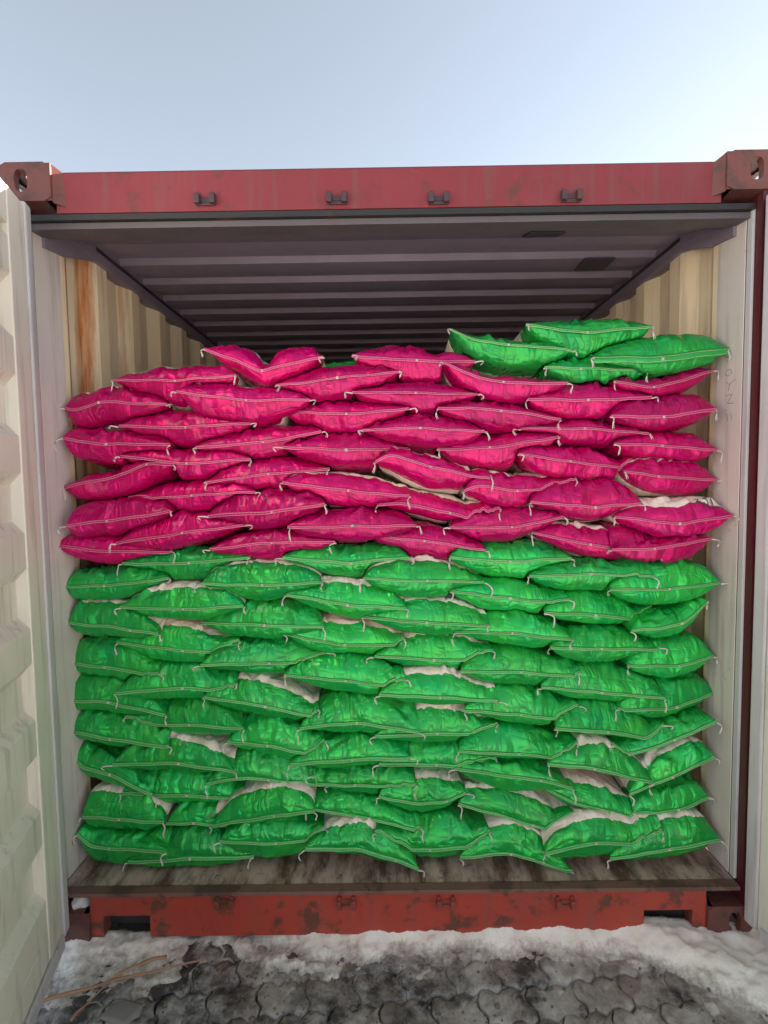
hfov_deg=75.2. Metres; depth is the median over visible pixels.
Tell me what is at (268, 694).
plastic sack
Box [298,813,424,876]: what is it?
plastic sack
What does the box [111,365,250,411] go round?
plastic sack
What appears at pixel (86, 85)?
sky
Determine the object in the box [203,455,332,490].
plastic sack
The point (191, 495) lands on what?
plastic sack
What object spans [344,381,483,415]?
plastic sack
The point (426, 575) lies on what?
plastic sack
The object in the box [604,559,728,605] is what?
plastic sack
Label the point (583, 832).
plastic sack
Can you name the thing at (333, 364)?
plastic sack
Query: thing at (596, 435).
plastic sack
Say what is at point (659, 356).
plastic sack
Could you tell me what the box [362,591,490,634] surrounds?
plastic sack
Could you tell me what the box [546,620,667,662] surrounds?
plastic sack
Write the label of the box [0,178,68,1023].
door
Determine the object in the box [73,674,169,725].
plastic sack
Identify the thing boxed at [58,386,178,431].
plastic sack
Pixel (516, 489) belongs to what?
plastic sack
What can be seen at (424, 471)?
plastic sack
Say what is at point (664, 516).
plastic sack
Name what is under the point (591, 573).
plastic sack
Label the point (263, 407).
plastic sack
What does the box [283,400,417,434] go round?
plastic sack
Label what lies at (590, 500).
plastic sack
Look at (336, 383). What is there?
plastic sack
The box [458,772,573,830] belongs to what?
plastic sack
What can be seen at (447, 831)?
plastic sack
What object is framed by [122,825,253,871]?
plastic sack
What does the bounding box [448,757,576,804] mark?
plastic sack
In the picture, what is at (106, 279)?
shipping container
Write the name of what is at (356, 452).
plastic sack
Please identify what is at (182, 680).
plastic sack
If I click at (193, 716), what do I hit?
plastic sack
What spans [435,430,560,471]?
plastic sack
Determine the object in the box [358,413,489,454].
plastic sack
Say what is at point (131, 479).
plastic sack
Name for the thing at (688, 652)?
plastic sack
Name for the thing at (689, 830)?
plastic sack
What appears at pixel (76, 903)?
snow lump
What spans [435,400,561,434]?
plastic sack
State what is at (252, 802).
plastic sack
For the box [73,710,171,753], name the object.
plastic sack
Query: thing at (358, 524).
plastic sack
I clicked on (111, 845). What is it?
plastic sack
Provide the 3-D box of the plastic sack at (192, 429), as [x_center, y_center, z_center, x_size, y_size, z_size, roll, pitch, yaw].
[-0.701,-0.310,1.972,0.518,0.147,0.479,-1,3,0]
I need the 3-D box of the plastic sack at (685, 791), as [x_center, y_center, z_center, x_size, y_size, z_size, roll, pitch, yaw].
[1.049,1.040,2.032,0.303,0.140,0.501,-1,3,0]
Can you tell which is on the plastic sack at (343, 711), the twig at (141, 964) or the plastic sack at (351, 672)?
the plastic sack at (351, 672)
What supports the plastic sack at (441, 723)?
on the plastic sack at (436, 755)
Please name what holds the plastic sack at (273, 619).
on the plastic sack at (255, 655)
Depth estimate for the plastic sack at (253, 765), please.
1.81 m
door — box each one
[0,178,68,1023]
[744,195,767,948]
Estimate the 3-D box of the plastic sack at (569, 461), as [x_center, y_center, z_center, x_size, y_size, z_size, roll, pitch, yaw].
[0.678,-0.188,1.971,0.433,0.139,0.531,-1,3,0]
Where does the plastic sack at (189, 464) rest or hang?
on the plastic sack at (191, 495)
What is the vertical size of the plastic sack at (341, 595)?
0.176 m
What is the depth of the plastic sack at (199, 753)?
1.79 m
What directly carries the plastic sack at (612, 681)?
on the plastic sack at (597, 717)
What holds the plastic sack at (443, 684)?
on the plastic sack at (441, 723)
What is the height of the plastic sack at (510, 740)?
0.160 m
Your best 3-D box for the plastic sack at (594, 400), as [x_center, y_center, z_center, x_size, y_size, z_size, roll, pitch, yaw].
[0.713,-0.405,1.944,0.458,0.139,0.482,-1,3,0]
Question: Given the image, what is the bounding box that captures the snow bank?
[41,916,767,1023]
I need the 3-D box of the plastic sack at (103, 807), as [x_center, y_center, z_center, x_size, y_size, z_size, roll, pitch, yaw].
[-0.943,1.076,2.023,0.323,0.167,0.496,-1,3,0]
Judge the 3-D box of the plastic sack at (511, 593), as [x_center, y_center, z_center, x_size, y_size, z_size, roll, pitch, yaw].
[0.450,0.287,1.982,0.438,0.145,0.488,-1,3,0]
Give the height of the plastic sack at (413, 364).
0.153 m
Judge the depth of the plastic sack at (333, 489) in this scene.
1.75 m
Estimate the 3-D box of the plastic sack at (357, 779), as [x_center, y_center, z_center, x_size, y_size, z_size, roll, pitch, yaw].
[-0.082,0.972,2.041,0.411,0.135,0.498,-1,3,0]
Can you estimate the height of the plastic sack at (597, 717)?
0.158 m
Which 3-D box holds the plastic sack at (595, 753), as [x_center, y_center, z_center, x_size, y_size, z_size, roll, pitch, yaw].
[0.774,0.898,2.002,0.382,0.198,0.483,-1,3,0]
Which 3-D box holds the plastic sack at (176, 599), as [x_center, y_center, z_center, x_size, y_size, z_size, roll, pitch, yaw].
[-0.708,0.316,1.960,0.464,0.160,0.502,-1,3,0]
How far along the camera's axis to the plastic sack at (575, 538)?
1.77 m
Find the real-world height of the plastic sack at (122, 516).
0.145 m
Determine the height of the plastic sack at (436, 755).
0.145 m
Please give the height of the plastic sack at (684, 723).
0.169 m
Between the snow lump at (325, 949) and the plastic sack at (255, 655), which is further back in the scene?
the plastic sack at (255, 655)
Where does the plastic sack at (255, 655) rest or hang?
on the plastic sack at (268, 694)
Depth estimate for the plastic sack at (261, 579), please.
1.73 m
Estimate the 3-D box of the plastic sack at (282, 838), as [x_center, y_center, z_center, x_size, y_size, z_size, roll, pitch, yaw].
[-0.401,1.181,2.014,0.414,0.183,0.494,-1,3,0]
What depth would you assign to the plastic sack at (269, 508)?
1.73 m
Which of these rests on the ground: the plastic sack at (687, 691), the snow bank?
the snow bank
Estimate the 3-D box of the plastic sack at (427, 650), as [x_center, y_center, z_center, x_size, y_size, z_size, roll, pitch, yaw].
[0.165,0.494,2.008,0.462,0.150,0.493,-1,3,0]
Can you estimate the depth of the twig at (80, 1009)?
1.51 m
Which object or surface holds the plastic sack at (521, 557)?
on the plastic sack at (511, 593)
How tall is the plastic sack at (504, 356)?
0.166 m
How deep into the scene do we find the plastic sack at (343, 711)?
1.78 m
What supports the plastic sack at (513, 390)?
on the plastic sack at (492, 418)
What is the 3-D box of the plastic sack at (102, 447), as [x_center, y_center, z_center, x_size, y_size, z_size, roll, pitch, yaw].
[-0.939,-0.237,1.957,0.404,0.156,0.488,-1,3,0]
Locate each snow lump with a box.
[71,898,89,909]
[321,945,328,953]
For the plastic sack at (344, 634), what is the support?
on the plastic sack at (351, 672)
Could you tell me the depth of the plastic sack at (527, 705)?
1.77 m
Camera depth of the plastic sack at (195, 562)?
1.78 m
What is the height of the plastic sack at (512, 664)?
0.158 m
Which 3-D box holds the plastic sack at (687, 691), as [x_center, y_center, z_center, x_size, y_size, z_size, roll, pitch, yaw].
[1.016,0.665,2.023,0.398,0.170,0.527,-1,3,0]
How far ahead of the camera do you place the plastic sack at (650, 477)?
1.75 m
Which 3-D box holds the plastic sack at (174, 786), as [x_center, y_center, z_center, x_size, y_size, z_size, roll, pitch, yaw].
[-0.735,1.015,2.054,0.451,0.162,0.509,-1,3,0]
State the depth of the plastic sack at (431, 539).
1.77 m
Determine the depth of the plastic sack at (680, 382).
1.73 m
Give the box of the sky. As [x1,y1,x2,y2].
[0,0,767,190]
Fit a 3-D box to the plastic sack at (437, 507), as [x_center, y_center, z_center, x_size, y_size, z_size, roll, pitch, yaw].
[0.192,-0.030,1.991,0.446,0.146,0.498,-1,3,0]
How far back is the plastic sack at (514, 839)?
1.78 m
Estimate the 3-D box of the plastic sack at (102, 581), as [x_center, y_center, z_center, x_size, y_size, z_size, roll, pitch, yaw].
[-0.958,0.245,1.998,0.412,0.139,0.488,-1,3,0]
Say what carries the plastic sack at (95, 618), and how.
on the plastic sack at (97, 656)
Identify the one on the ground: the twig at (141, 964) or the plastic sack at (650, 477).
the twig at (141, 964)
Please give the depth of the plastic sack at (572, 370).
1.74 m
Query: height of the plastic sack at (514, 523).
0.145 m
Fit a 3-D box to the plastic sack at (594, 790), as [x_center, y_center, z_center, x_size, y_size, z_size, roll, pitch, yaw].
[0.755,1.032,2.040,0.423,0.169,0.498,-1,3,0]
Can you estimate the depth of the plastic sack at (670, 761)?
1.80 m
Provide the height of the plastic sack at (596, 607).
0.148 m
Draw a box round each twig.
[43,955,207,1002]
[70,977,113,1021]
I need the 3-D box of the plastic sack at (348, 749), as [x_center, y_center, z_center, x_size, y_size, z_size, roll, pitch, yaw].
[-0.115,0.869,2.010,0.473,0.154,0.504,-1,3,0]
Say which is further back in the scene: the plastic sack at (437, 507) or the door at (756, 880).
the plastic sack at (437, 507)
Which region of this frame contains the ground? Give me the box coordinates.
[35,917,767,1023]
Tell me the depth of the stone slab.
1.48 m
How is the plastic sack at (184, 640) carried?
on the plastic sack at (182, 680)
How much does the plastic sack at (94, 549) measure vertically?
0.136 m
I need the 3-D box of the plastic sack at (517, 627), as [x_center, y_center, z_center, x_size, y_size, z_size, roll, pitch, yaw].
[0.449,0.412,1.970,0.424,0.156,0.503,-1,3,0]
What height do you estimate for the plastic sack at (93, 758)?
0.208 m
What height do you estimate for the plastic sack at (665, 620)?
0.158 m
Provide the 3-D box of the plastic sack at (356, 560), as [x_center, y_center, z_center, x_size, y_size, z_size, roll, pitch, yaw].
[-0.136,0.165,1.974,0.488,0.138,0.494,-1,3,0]
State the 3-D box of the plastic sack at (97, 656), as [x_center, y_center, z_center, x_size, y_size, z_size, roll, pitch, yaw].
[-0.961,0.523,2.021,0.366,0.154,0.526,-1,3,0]
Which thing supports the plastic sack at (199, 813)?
on the plastic sack at (192, 845)
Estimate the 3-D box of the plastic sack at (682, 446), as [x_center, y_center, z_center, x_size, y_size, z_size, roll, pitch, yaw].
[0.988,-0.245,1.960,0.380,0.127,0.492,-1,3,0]
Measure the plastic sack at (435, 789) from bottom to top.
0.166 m
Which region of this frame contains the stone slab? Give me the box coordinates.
[99,999,143,1023]
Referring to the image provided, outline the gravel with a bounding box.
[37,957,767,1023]
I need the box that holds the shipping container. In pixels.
[0,149,767,1023]
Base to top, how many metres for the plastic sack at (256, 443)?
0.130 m
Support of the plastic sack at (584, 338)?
on the plastic sack at (572, 370)
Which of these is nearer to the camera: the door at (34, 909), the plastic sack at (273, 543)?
the door at (34, 909)
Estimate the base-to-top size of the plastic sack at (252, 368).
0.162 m
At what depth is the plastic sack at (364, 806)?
1.81 m
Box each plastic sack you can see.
[54,427,186,469]
[57,496,179,537]
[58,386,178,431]
[59,534,175,564]
[63,460,182,501]
[65,564,172,599]
[66,598,167,641]
[72,803,177,865]
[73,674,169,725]
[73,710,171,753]
[74,636,163,682]
[76,740,157,808]
[77,781,176,837]
[101,731,237,778]
[108,509,252,549]
[109,410,256,449]
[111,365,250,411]
[113,448,254,479]
[114,579,245,619]
[114,618,240,661]
[114,661,238,708]
[116,543,250,579]
[119,770,244,802]
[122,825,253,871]
[123,698,247,743]
[128,479,260,510]
[162,800,226,835]
[170,382,315,426]
[192,636,335,673]
[193,424,327,459]
[194,557,322,600]
[197,487,328,530]
[200,344,325,387]
[200,597,325,639]
[202,527,335,558]
[202,672,320,719]
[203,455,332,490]
[205,748,328,798]
[209,780,317,833]
[213,811,327,857]
[222,713,328,759]
[273,432,409,474]
[274,540,414,577]
[275,364,401,403]
[279,471,410,509]
[281,568,408,618]
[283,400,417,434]
[283,612,406,653]
[284,652,411,693]
[286,731,417,779]
[287,505,421,542]
[296,687,425,743]
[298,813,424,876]
[305,762,417,799]
[305,787,423,842]
[325,361,356,366]
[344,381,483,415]
[351,345,483,383]
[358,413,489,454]
[359,551,492,596]
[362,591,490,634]
[366,631,495,667]
[369,703,498,743]
[372,446,493,493]
[372,740,496,776]
[372,799,491,857]
[373,517,489,558]
[374,664,507,706]
[375,488,501,524]
[376,767,474,812]
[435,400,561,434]
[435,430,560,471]
[439,361,572,406]
[443,503,568,541]
[445,328,576,377]
[448,536,574,578]
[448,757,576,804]
[449,573,574,613]
[452,609,573,649]
[454,470,577,506]
[455,719,578,761]
[458,641,581,685]
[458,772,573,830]
[459,813,573,873]
[464,683,586,724]
[506,445,633,479]
[512,418,652,450]
[514,318,655,359]
[522,381,658,420]
[524,520,662,560]
[525,556,658,590]
[527,477,645,522]
[532,356,647,385]
[537,660,666,712]
[540,590,655,627]
[540,805,664,863]
[545,768,635,817]
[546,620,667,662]
[546,732,653,795]
[552,698,673,739]
[587,334,730,380]
[587,520,720,562]
[598,431,722,461]
[599,394,717,431]
[601,496,738,536]
[602,368,718,396]
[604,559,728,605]
[606,706,722,754]
[607,807,727,868]
[613,457,720,496]
[613,771,715,819]
[615,672,712,720]
[619,630,718,677]
[619,735,720,806]
[621,596,709,640]
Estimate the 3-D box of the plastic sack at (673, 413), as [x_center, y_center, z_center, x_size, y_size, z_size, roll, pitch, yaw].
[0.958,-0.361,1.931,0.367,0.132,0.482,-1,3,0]
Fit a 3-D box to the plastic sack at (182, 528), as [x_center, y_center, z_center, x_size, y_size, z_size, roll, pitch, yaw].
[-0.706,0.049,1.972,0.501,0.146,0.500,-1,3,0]
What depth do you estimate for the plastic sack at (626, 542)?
1.74 m
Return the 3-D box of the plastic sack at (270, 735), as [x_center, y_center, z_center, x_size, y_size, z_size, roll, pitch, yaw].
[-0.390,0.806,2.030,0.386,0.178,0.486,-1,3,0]

